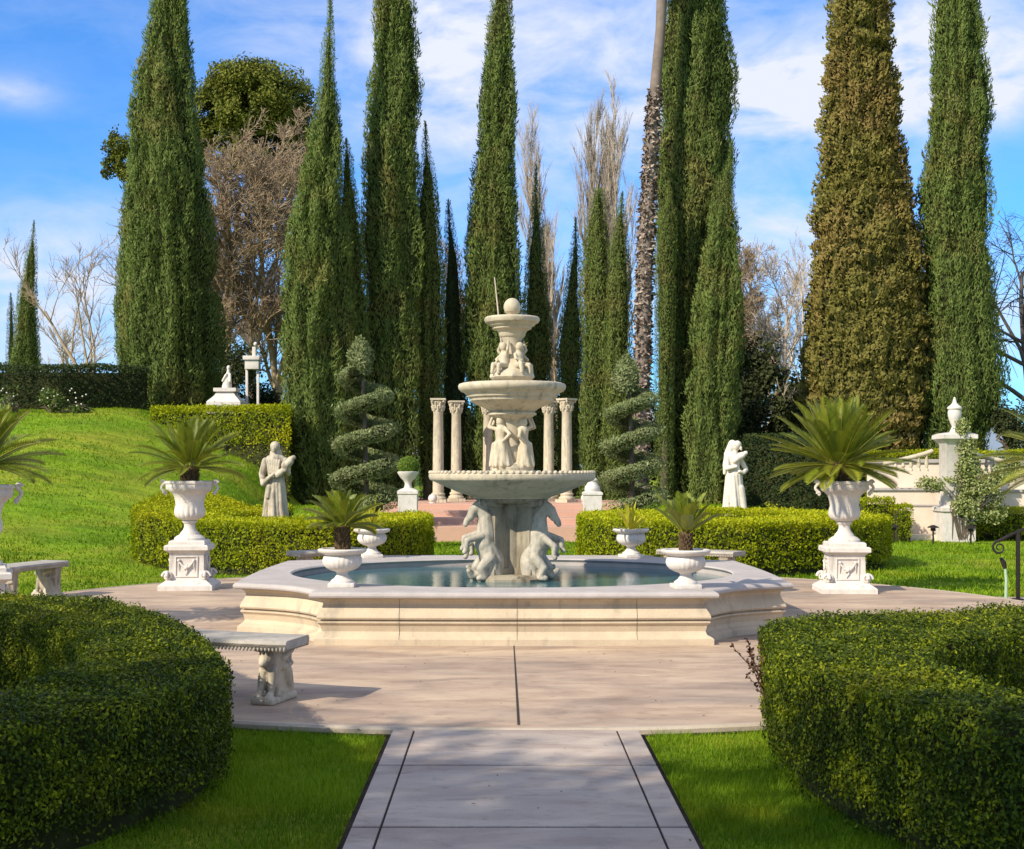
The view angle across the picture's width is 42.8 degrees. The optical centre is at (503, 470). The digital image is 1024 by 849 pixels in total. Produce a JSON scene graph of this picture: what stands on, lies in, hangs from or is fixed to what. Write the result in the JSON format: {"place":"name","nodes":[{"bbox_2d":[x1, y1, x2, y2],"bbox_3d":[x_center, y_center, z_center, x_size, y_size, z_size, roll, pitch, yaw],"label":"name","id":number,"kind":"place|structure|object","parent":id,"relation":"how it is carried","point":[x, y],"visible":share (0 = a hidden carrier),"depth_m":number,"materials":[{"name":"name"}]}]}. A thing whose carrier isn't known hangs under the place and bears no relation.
{"place":"outdoors","nodes":[
{"label":"outdoors","id":0,"kind":"place"},
{"bbox_2d":[481,407,492,470],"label":"column","id":1,"kind":"structure","parent":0,"point":[487,438],"depth_m":37.28,"materials":[{"name":"beige stone"}]},
{"bbox_2d":[380,498,626,541],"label":"terrace","id":2,"kind":"structure","parent":0,"point":[449,517],"depth_m":31.89,"materials":[{"name":"pink stone"}]},
{"bbox_2d":[414,121,449,499],"bbox_3d":[-2.237,-4.267,38.392,1.190,12.135,1.117,0,0,-27],"label":"cypress","id":3,"kind":"object","parent":2,"relation":"on","point":[431,335],"visible":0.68,"depth_m":38.16,"materials":[{"name":"green plant"}]},
{"bbox_2d":[430,398,446,502],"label":"column","id":4,"kind":"structure","parent":2,"relation":"on","point":[438,406],"depth_m":35.08,"materials":[{"name":"beige stone"}]},
{"bbox_2d":[440,198,470,498],"bbox_3d":[-1.512,-3.193,39.217,1.026,9.985,1.175,0,0,-45],"label":"cypress","id":5,"kind":"object","parent":2,"relation":"on","point":[455,375],"visible":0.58,"depth_m":39.01,"materials":[{"name":"green plant"}]},
{"bbox_2d":[447,400,464,500],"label":"column","id":6,"kind":"structure","parent":2,"relation":"on","point":[456,408],"depth_m":36.27,"materials":[{"name":"beige stone"}]},
{"bbox_2d":[458,0,530,470],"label":"cypress","id":7,"kind":"object","parent":2,"relation":"on","point":[491,241],"visible":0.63,"depth_m":38.34,"materials":[{"name":"green plant"}]},
{"bbox_2d":[542,401,558,500],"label":"column","id":8,"kind":"structure","parent":2,"relation":"on","point":[548,410],"depth_m":36.28,"materials":[{"name":"beige stone"}]},
{"bbox_2d":[555,398,577,502],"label":"column","id":9,"kind":"structure","parent":2,"relation":"on","point":[566,406],"depth_m":35.08,"materials":[{"name":"beige stone"}]},
{"bbox_2d":[553,217,583,496],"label":"cypress","id":10,"kind":"object","parent":2,"relation":"on","point":[569,355],"visible":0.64,"depth_m":40.29,"materials":[{"name":"green plant"}]},
{"bbox_2d":[575,187,610,499],"bbox_3d":[2.658,-3.288,38.472,1.166,10.177,1.253,0,0,30],"label":"cypress","id":11,"kind":"object","parent":2,"relation":"on","point":[595,267],"visible":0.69,"depth_m":38.21,"materials":[{"name":"green plant"}]},
{"bbox_2d":[93,724,921,848],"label":"grass","id":12,"kind":"structure","parent":0,"point":[695,790],"depth_m":6.49,"materials":[{"name":"green plant"}]},
{"bbox_2d":[0,577,1023,727],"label":"plaza","id":13,"kind":"structure","parent":0,"point":[469,686],"depth_m":10.13,"materials":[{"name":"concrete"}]},
{"bbox_2d":[0,569,11,596],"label":"pedestal","id":14,"kind":"object","parent":13,"relation":"on","point":[6,576],"visible":0.12,"depth_m":12.78,"materials":[{"name":"white stone"}]},
{"bbox_2d":[0,482,23,571],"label":"urn","id":15,"kind":"object","parent":14,"relation":"on","point":[6,492],"visible":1,"depth_m":12.93,"materials":[{"name":"white stone"}]},
{"bbox_2d":[0,403,65,484],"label":"cycad","id":16,"kind":"object","parent":15,"relation":"in","point":[7,427],"visible":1,"depth_m":12.94,"materials":[{"name":"green plant"}]},
{"bbox_2d":[6,560,68,596],"bbox_3d":[-5.938,1.377,16.197,0.450,0.445,1.282,0,0,16],"label":"stone bench","id":17,"kind":"object","parent":13,"relation":"on","point":[48,574],"visible":0.66,"depth_m":16.51,"materials":[{"name":"stone"}]},
{"bbox_2d":[157,543,220,590],"bbox_3d":[-4.262,1.298,17.700,0.720,0.605,0.720,0,0,-3],"label":"pedestal","id":18,"kind":"object","parent":13,"relation":"on","point":[190,569],"visible":1,"depth_m":17.45,"materials":[{"name":"white stone"}]},
{"bbox_2d":[160,479,218,544],"bbox_3d":[-4.262,0.557,17.700,0.666,0.885,0.666,0,0,31],"label":"urn","id":19,"kind":"object","parent":18,"relation":"on","point":[189,509],"visible":0.99,"depth_m":17.53,"materials":[{"name":"white stone"}]},
{"bbox_2d":[126,415,247,487],"bbox_3d":[-4.283,-0.264,17.754,1.707,1.010,1.554,0,0,0],"label":"cycad","id":20,"kind":"object","parent":19,"relation":"in","point":[187,446],"visible":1,"depth_m":17.54,"materials":[{"name":"green plant"}]},
{"bbox_2d":[193,629,308,705],"bbox_3d":[-2.005,1.377,9.212,1.282,0.445,0.450,0,0,22],"label":"stone bench","id":21,"kind":"object","parent":13,"relation":"on","point":[275,672],"visible":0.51,"depth_m":8.95,"materials":[{"name":"white stone"}]},
{"bbox_2d":[286,548,366,559],"bbox_3d":[-2.494,1.377,18.939,1.282,0.445,0.450,0,0,-30],"label":"stone bench","id":22,"kind":"object","parent":13,"relation":"on","point":[304,554],"visible":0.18,"depth_m":18.59,"materials":[{"name":"stone"}]},
{"bbox_2d":[233,298,793,645],"bbox_3d":[0.090,-0.058,14.500,5.650,3.715,5.290,0,0,0],"label":"fountain","id":23,"kind":"object","parent":13,"relation":"on","point":[512,538],"visible":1,"depth_m":12.76,"materials":[{"name":"stone"}]},
{"bbox_2d":[318,547,366,587],"bbox_3d":[-1.548,0.929,12.500,0.470,0.365,0.470,0,0,0],"label":"urn","id":24,"kind":"object","parent":23,"relation":"on","point":[342,563],"visible":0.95,"depth_m":12.38,"materials":[{"name":"white stone"}]},
{"bbox_2d":[301,489,382,549],"bbox_3d":[-1.546,0.517,12.480,0.764,0.685,0.783,0,0,-17],"label":"cycad","id":25,"kind":"object","parent":24,"relation":"in","point":[341,515],"visible":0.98,"depth_m":12.43,"materials":[{"name":"green plant"}]},
{"bbox_2d":[354,528,389,557],"bbox_3d":[-1.691,0.929,16.720,0.470,0.365,0.470,0,0,-14],"label":"urn","id":26,"kind":"object","parent":23,"relation":"on","point":[371,541],"visible":0.91,"depth_m":16.59,"materials":[{"name":"white stone"}]},
{"bbox_2d":[300,566,723,587],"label":"water","id":27,"kind":"structure","parent":23,"relation":"in","point":[457,576],"depth_m":14.69,"materials":[{"name":"teal liquid"}]},
{"bbox_2d":[613,528,648,557],"bbox_3d":[1.627,0.929,16.720,0.470,0.365,0.470,0,0,-21],"label":"urn","id":28,"kind":"object","parent":23,"relation":"on","point":[630,539],"visible":0.97,"depth_m":16.59,"materials":[{"name":"white stone"}]},
{"bbox_2d":[603,501,653,530],"bbox_3d":[1.587,0.599,16.674,0.809,0.465,0.749,0,0,33],"label":"spiky plant","id":29,"kind":"object","parent":28,"relation":"in","point":[631,521],"visible":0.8,"depth_m":16.66,"materials":[{"name":"plant"}]},
{"bbox_2d":[661,548,710,588],"bbox_3d":[1.720,0.929,12.350,0.470,0.365,0.470,0,0,-7],"label":"urn","id":30,"kind":"object","parent":23,"relation":"on","point":[685,564],"visible":0.98,"depth_m":12.22,"materials":[{"name":"white stone"}]},
{"bbox_2d":[655,491,722,550],"bbox_3d":[1.705,0.515,12.333,0.589,0.650,0.608,0,0,41],"label":"cycad","id":31,"kind":"object","parent":30,"relation":"in","point":[682,513],"visible":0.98,"depth_m":12.27,"materials":[{"name":"green plant"}]},
{"bbox_2d":[33,577,1022,733],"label":"plaza kerb","id":32,"kind":"structure","parent":13,"relation":"on","point":[372,729],"depth_m":8.16,"materials":[{"name":"concrete"}]},
{"bbox_2d":[656,548,745,560],"bbox_3d":[2.843,1.377,18.939,1.282,0.445,0.450,0,0,32],"label":"stone bench","id":33,"kind":"object","parent":13,"relation":"on","point":[730,555],"visible":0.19,"depth_m":18.59,"materials":[{"name":"stone"}]},
{"bbox_2d":[812,545,877,593],"bbox_3d":[4.498,1.298,17.250,0.720,0.605,0.720,0,0,4],"label":"pedestal","id":34,"kind":"object","parent":13,"relation":"on","point":[843,571],"visible":1,"depth_m":17.00,"materials":[{"name":"white stone"}]},
{"bbox_2d":[814,479,874,546],"bbox_3d":[4.498,0.557,17.250,0.666,0.885,0.666,0,0,38],"label":"urn","id":35,"kind":"object","parent":34,"relation":"on","point":[844,497],"visible":0.93,"depth_m":17.08,"materials":[{"name":"white stone"}]},
{"bbox_2d":[757,393,918,493],"bbox_3d":[4.443,-0.359,17.247,2.134,1.337,1.954,0,0,0],"label":"cycad","id":36,"kind":"object","parent":35,"relation":"in","point":[837,435],"visible":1,"depth_m":17.03,"materials":[{"name":"green plant"}]},
{"bbox_2d":[0,406,1023,848],"bbox_3d":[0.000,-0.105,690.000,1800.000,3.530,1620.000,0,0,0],"label":"lawn","id":37,"kind":"structure","parent":0,"point":[62,500],"depth_m":24.85,"materials":[{"name":"green plant"}]},
{"bbox_2d":[5,293,15,371],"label":"cypress","id":38,"kind":"object","parent":37,"relation":"on","point":[10,330],"visible":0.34,"depth_m":57.92,"materials":[{"name":"green plant"}]},
{"bbox_2d":[0,385,21,412],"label":"rose bush","id":39,"kind":"object","parent":37,"relation":"on","point":[11,404],"visible":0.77,"depth_m":34.86,"materials":[{"name":"green plant"}]},
{"bbox_2d":[9,220,42,371],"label":"cypress","id":40,"kind":"object","parent":37,"relation":"on","point":[26,347],"visible":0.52,"depth_m":55.78,"materials":[{"name":"green plant"}]},
{"bbox_2d":[37,387,65,412],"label":"rose bush","id":41,"kind":"object","parent":37,"relation":"on","point":[51,400],"visible":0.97,"depth_m":34.89,"materials":[{"name":"green plant"}]},
{"bbox_2d":[3,228,117,372],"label":"bare tree","id":42,"kind":"object","parent":37,"relation":"on","point":[90,332],"visible":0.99,"depth_m":48.13,"materials":[{"name":"brown plant"}]},
{"bbox_2d":[0,360,150,409],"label":"hedge","id":43,"kind":"object","parent":37,"relation":"on","point":[122,389],"visible":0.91,"depth_m":36.50,"materials":[{"name":"green plant"}]},
{"bbox_2d":[36,294,114,364],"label":"bare tree","id":44,"kind":"object","parent":37,"relation":"on","point":[64,355],"visible":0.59,"depth_m":60.06,"materials":[{"name":"plant"}]},
{"bbox_2d":[58,388,94,413],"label":"rose bush","id":45,"kind":"object","parent":37,"relation":"on","point":[78,408],"visible":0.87,"depth_m":34.88,"materials":[{"name":"green plant"}]},
{"bbox_2d":[89,197,121,322],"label":"bare tree","id":46,"kind":"object","parent":37,"relation":"on","point":[112,276],"visible":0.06,"depth_m":50.65,"materials":[{"name":"plant"}]},
{"bbox_2d":[0,589,235,848],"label":"hedge","id":47,"kind":"object","parent":37,"relation":"on","point":[114,717],"visible":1,"depth_m":6.13,"materials":[{"name":"green plant"}]},
{"bbox_2d":[111,216,131,372],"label":"cypress","id":48,"kind":"object","parent":37,"relation":"on","point":[122,354],"visible":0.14,"depth_m":41.18,"materials":[{"name":"green plant"}]},
{"bbox_2d":[116,0,229,413],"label":"cypress","id":49,"kind":"object","parent":37,"relation":"on","point":[172,332],"visible":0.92,"depth_m":39.15,"materials":[{"name":"green plant"}]},
{"bbox_2d":[100,51,317,400],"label":"evergreen tree","id":50,"kind":"object","parent":37,"relation":"on","point":[231,95],"visible":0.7,"depth_m":65.24,"materials":[{"name":"green plant"}]},
{"bbox_2d":[117,103,312,386],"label":"bare tree","id":51,"kind":"object","parent":37,"relation":"on","point":[219,166],"visible":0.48,"depth_m":50.51,"materials":[{"name":"brown plant"}]},
{"bbox_2d":[149,401,292,501],"bbox_3d":[-7.698,-0.450,35.368,4.693,2.925,2.048,0,0,8],"label":"hedge","id":52,"kind":"object","parent":37,"relation":"on","point":[261,428],"visible":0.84,"depth_m":34.59,"materials":[{"name":"green plant"}]},
{"bbox_2d":[206,365,244,412],"bbox_3d":[-7.940,-1.885,37.400,1.000,2.251,1.000,0,0,0],"label":"monument","id":53,"kind":"object","parent":37,"relation":"on","point":[226,393],"visible":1,"depth_m":37.08,"materials":[{"name":"white stone"}]},
{"bbox_2d":[208,334,270,412],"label":"shrub","id":54,"kind":"object","parent":37,"relation":"on","point":[236,364],"visible":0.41,"depth_m":46.80,"materials":[{"name":"green plant"}]},
{"bbox_2d":[243,342,261,412],"bbox_3d":[-7.246,-2.082,37.600,0.480,3.238,0.440,0,0,0],"label":"garden lantern","id":55,"kind":"object","parent":37,"relation":"on","point":[253,362],"visible":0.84,"depth_m":37.55,"materials":[{"name":"white stone"}]},
{"bbox_2d":[209,140,308,402],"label":"bare tree","id":56,"kind":"object","parent":37,"relation":"on","point":[260,249],"visible":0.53,"depth_m":50.32,"materials":[{"name":"plant"}]},
{"bbox_2d":[244,379,281,412],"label":"shrub","id":57,"kind":"object","parent":37,"relation":"on","point":[268,395],"visible":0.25,"depth_m":41.88,"materials":[{"name":"green plant"}]},
{"bbox_2d":[259,441,295,518],"bbox_3d":[-4.309,0.536,24.991,0.769,2.188,0.600,0,0,8],"label":"statue","id":58,"kind":"object","parent":37,"relation":"on","point":[276,464],"visible":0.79,"depth_m":24.84,"materials":[{"name":"white stone"}]},
{"bbox_2d":[124,491,437,575],"bbox_3d":[-3.765,1.009,23.486,5.258,1.408,7.579,0,0,0],"label":"hedge","id":59,"kind":"object","parent":37,"relation":"on","point":[244,538],"visible":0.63,"depth_m":20.70,"materials":[{"name":"green plant"}]},
{"bbox_2d":[277,0,357,504],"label":"cypress","id":60,"kind":"object","parent":37,"relation":"on","point":[317,264],"visible":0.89,"depth_m":35.50,"materials":[{"name":"green plant"}]},
{"bbox_2d":[338,137,371,498],"bbox_3d":[-4.393,-4.147,36.661,1.374,10.494,1.406,0,0,0],"label":"cypress","id":61,"kind":"object","parent":37,"relation":"on","point":[349,204],"visible":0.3,"depth_m":36.54,"materials":[{"name":"green plant"}]},
{"bbox_2d":[325,335,403,511],"bbox_3d":[-3.205,-0.720,29.981,1.942,4.842,2.038,0,0,0],"label":"spiral topiary","id":62,"kind":"object","parent":37,"relation":"on","point":[371,394],"visible":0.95,"depth_m":29.79,"materials":[{"name":"green plant"}]},
{"bbox_2d":[358,0,426,510],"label":"cypress","id":63,"kind":"object","parent":37,"relation":"on","point":[392,230],"visible":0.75,"depth_m":37.01,"materials":[{"name":"green plant"}]},
{"bbox_2d":[397,471,418,512],"bbox_3d":[-2.057,0.780,28.000,0.460,1.520,0.460,0,0,0],"label":"garden pedestal","id":64,"kind":"object","parent":37,"relation":"on","point":[407,496],"visible":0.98,"depth_m":27.80,"materials":[{"name":"white stone"}]},
{"bbox_2d":[397,456,418,470],"bbox_3d":[-2.058,-0.088,27.999,0.489,0.495,0.479,0,0,0],"label":"box ball","id":65,"kind":"object","parent":64,"relation":"in","point":[408,463],"visible":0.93,"depth_m":27.85,"materials":[{"name":"green plant"}]},
{"bbox_2d":[235,728,764,848],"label":"soil edge","id":66,"kind":"object","parent":37,"relation":"on","point":[366,787],"visible":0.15,"depth_m":6.79,"materials":[{"name":"soil"}]},
{"bbox_2d":[521,163,553,470],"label":"cypress","id":67,"kind":"object","parent":37,"relation":"on","point":[539,354],"visible":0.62,"depth_m":40.76,"materials":[{"name":"green plant"}]},
{"bbox_2d":[515,98,567,381],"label":"bare poplar","id":68,"kind":"object","parent":37,"relation":"on","point":[549,264],"visible":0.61,"depth_m":49.98,"materials":[{"name":"plant"}]},
{"bbox_2d":[548,304,582,496],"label":"bare tree","id":69,"kind":"object","parent":37,"relation":"on","point":[554,363],"visible":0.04,"depth_m":47.15,"materials":[{"name":"plant"}]},
{"bbox_2d":[582,478,602,512],"bbox_3d":[1.895,0.870,28.000,0.420,1.460,0.420,0,0,0],"label":"garden pedestal","id":70,"kind":"object","parent":37,"relation":"on","point":[592,493],"visible":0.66,"depth_m":27.81,"materials":[{"name":"white stone"}]},
{"bbox_2d":[566,89,621,337],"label":"bare poplar","id":71,"kind":"object","parent":37,"relation":"on","point":[590,153],"visible":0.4,"depth_m":49.58,"materials":[{"name":"brown plant"}]},
{"bbox_2d":[578,110,632,364],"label":"bare poplar","id":72,"kind":"object","parent":37,"relation":"on","point":[603,126],"visible":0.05,"depth_m":50.82,"materials":[{"name":"plant"}]},
{"bbox_2d":[598,191,633,502],"bbox_3d":[3.313,-3.196,37.994,1.222,9.934,1.283,0,0,0],"label":"cypress","id":73,"kind":"object","parent":37,"relation":"on","point":[616,332],"visible":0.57,"depth_m":37.74,"materials":[{"name":"green plant"}]},
{"bbox_2d":[589,66,656,334],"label":"bare poplar","id":74,"kind":"object","parent":37,"relation":"on","point":[613,168],"visible":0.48,"depth_m":49.51,"materials":[{"name":"plant"}]},
{"bbox_2d":[596,353,669,510],"bbox_3d":[2.982,-0.533,30.487,1.814,4.468,1.930,0,0,0],"label":"spiral topiary","id":75,"kind":"object","parent":37,"relation":"on","point":[623,445],"visible":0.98,"depth_m":30.28,"materials":[{"name":"green plant"}]},
{"bbox_2d":[626,0,666,502],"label":"palm","id":76,"kind":"object","parent":37,"relation":"on","point":[644,288],"visible":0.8,"depth_m":37.05,"materials":[{"name":"brown plant"}]},
{"bbox_2d":[652,181,678,502],"bbox_3d":[4.578,-3.563,37.011,0.737,9.326,0.766,0,0,-43],"label":"cypress","id":77,"kind":"object","parent":37,"relation":"on","point":[665,292],"visible":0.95,"depth_m":36.88,"materials":[{"name":"green plant"}]},
{"bbox_2d":[650,0,740,496],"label":"cypress","id":78,"kind":"object","parent":37,"relation":"on","point":[698,79],"visible":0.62,"depth_m":37.95,"materials":[{"name":"green plant"}]},
{"bbox_2d":[680,140,751,504],"bbox_3d":[5.954,-4.108,36.763,1.807,10.416,1.834,0,0,36],"label":"cypress","id":79,"kind":"object","parent":37,"relation":"on","point":[713,417],"visible":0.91,"depth_m":36.37,"materials":[{"name":"green plant"}]},
{"bbox_2d":[572,503,893,576],"bbox_3d":[3.954,1.178,23.973,5.600,1.101,8.284,0,0,0],"label":"hedge","id":80,"kind":"object","parent":37,"relation":"on","point":[776,541],"visible":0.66,"depth_m":20.54,"materials":[{"name":"green plant"}]},
{"bbox_2d":[722,440,751,515],"bbox_3d":[4.758,0.483,27.000,0.603,2.233,0.600,0,0,-20],"label":"statue","id":81,"kind":"object","parent":37,"relation":"on","point":[734,488],"visible":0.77,"depth_m":26.86,"materials":[{"name":"white stone"}]},
{"bbox_2d":[735,374,767,451],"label":"shrub","id":82,"kind":"object","parent":37,"relation":"on","point":[752,418],"visible":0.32,"depth_m":43.42,"materials":[{"name":"green plant"}]},
{"bbox_2d":[736,238,798,424],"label":"bare tree","id":83,"kind":"object","parent":37,"relation":"on","point":[749,257],"visible":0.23,"depth_m":51.01,"materials":[{"name":"plant"}]},
{"bbox_2d":[735,329,800,442],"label":"shrub","id":84,"kind":"object","parent":37,"relation":"on","point":[767,375],"visible":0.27,"depth_m":45.58,"materials":[{"name":"green plant"}]},
{"bbox_2d":[743,238,814,409],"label":"bare tree","id":85,"kind":"object","parent":37,"relation":"on","point":[778,316],"visible":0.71,"depth_m":47.01,"materials":[{"name":"brown plant"}]},
{"bbox_2d":[762,375,806,442],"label":"shrub","id":86,"kind":"object","parent":37,"relation":"on","point":[782,408],"visible":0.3,"depth_m":43.64,"materials":[{"name":"green plant"}]},
{"bbox_2d":[774,231,812,431],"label":"bare tree","id":87,"kind":"object","parent":37,"relation":"on","point":[802,296],"visible":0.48,"depth_m":43.95,"materials":[{"name":"plant"}]},
{"bbox_2d":[738,431,879,509],"bbox_3d":[7.827,0.340,33.917,3.983,2.780,2.237,0,0,24],"label":"hedge","id":88,"kind":"object","parent":37,"relation":"on","point":[762,461],"visible":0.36,"depth_m":33.36,"materials":[{"name":"green plant"}]},
{"bbox_2d":[796,0,934,456],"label":"conifer","id":89,"kind":"object","parent":37,"relation":"on","point":[866,323],"visible":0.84,"depth_m":37.48,"materials":[{"name":"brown plant"}]},
{"bbox_2d":[730,600,1023,848],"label":"hedge","id":90,"kind":"object","parent":37,"relation":"on","point":[906,727],"visible":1,"depth_m":6.05,"materials":[{"name":"green plant"}]},
{"bbox_2d":[859,495,895,540],"bbox_3d":[8.783,1.123,30.762,0.966,1.134,0.891,0,0,0],"label":"hedge","id":91,"kind":"object","parent":37,"relation":"on","point":[879,508],"visible":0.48,"depth_m":30.48,"materials":[{"name":"green plant"}]},
{"bbox_2d":[890,502,915,541],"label":"hedge","id":92,"kind":"object","parent":37,"relation":"on","point":[902,519],"visible":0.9,"depth_m":30.05,"materials":[{"name":"green plant"}]},
{"bbox_2d":[864,459,1023,540],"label":"garden wall","id":93,"kind":"structure","parent":37,"relation":"on","point":[922,501],"depth_m":31.05,"materials":[{"name":"paint"}]},
{"bbox_2d":[883,449,933,470],"bbox_3d":[9.494,-0.244,30.650,1.180,0.529,0.110,0,0,0],"label":"balustrade","id":94,"kind":"object","parent":93,"relation":"on","point":[922,454],"visible":0.66,"depth_m":30.61,"materials":[{"name":"beige stone"}]},
{"bbox_2d":[864,446,1023,496],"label":"hedge","id":95,"kind":"object","parent":37,"relation":"on","point":[916,451],"visible":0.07,"depth_m":32.45,"materials":[{"name":"green plant"}]},
{"bbox_2d":[932,397,977,541],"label":"garden pillar","id":96,"kind":"structure","parent":37,"relation":"on","point":[948,454],"depth_m":29.98,"materials":[{"name":"white stone"}]},
{"bbox_2d":[914,0,1011,456],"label":"cypress","id":97,"kind":"object","parent":37,"relation":"on","point":[965,370],"visible":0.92,"depth_m":37.31,"materials":[{"name":"green plant"}]},
{"bbox_2d":[914,417,1023,539],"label":"climbing rose","id":98,"kind":"object","parent":37,"relation":"on","point":[969,473],"visible":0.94,"depth_m":29.77,"materials":[{"name":"green plant"}]},
{"bbox_2d":[976,505,1023,540],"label":"hedge","id":99,"kind":"object","parent":37,"relation":"on","point":[1012,521],"visible":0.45,"depth_m":30.45,"materials":[{"name":"green plant"}]},
{"bbox_2d":[985,209,1023,401],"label":"bare tree","id":100,"kind":"object","parent":37,"relation":"on","point":[1011,335],"visible":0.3,"depth_m":46.50,"materials":[{"name":"plant"}]},
{"bbox_2d":[987,395,1023,449],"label":"shrub","id":101,"kind":"object","parent":37,"relation":"on","point":[1001,419],"visible":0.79,"depth_m":36.83,"materials":[{"name":"green plant"}]},
{"bbox_2d":[0,0,1023,423],"label":"sky","id":102,"kind":"structure","parent":0,"point":[66,69],"materials":[{"name":"blue"}]},
{"bbox_2d":[343,730,699,848],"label":"path","id":103,"kind":"structure","parent":0,"point":[447,778],"depth_m":6.44,"materials":[{"name":"grey concrete"}]},
{"bbox_3d":[5.800,0.557,13.100,0.801,0.885,0.622,0,0,25],"label":"urn","id":104,"kind":"object","parent":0,"visible":0},
{"bbox_2d":[974,408,1023,496],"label":"cycad","id":105,"kind":"object","parent":104,"relation":"in","point":[1018,476],"visible":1,"depth_m":13.29,"materials":[{"name":"green plant"}]},
{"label":"paved way","id":106,"kind":"structure","parent":0,"visible":0},
{"bbox_2d":[992,528,1023,599],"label":"handrail","id":107,"kind":"object","parent":106,"relation":"on","point":[1017,532],"visible":0.91,"depth_m":16.28,"materials":[{"name":"metal"}]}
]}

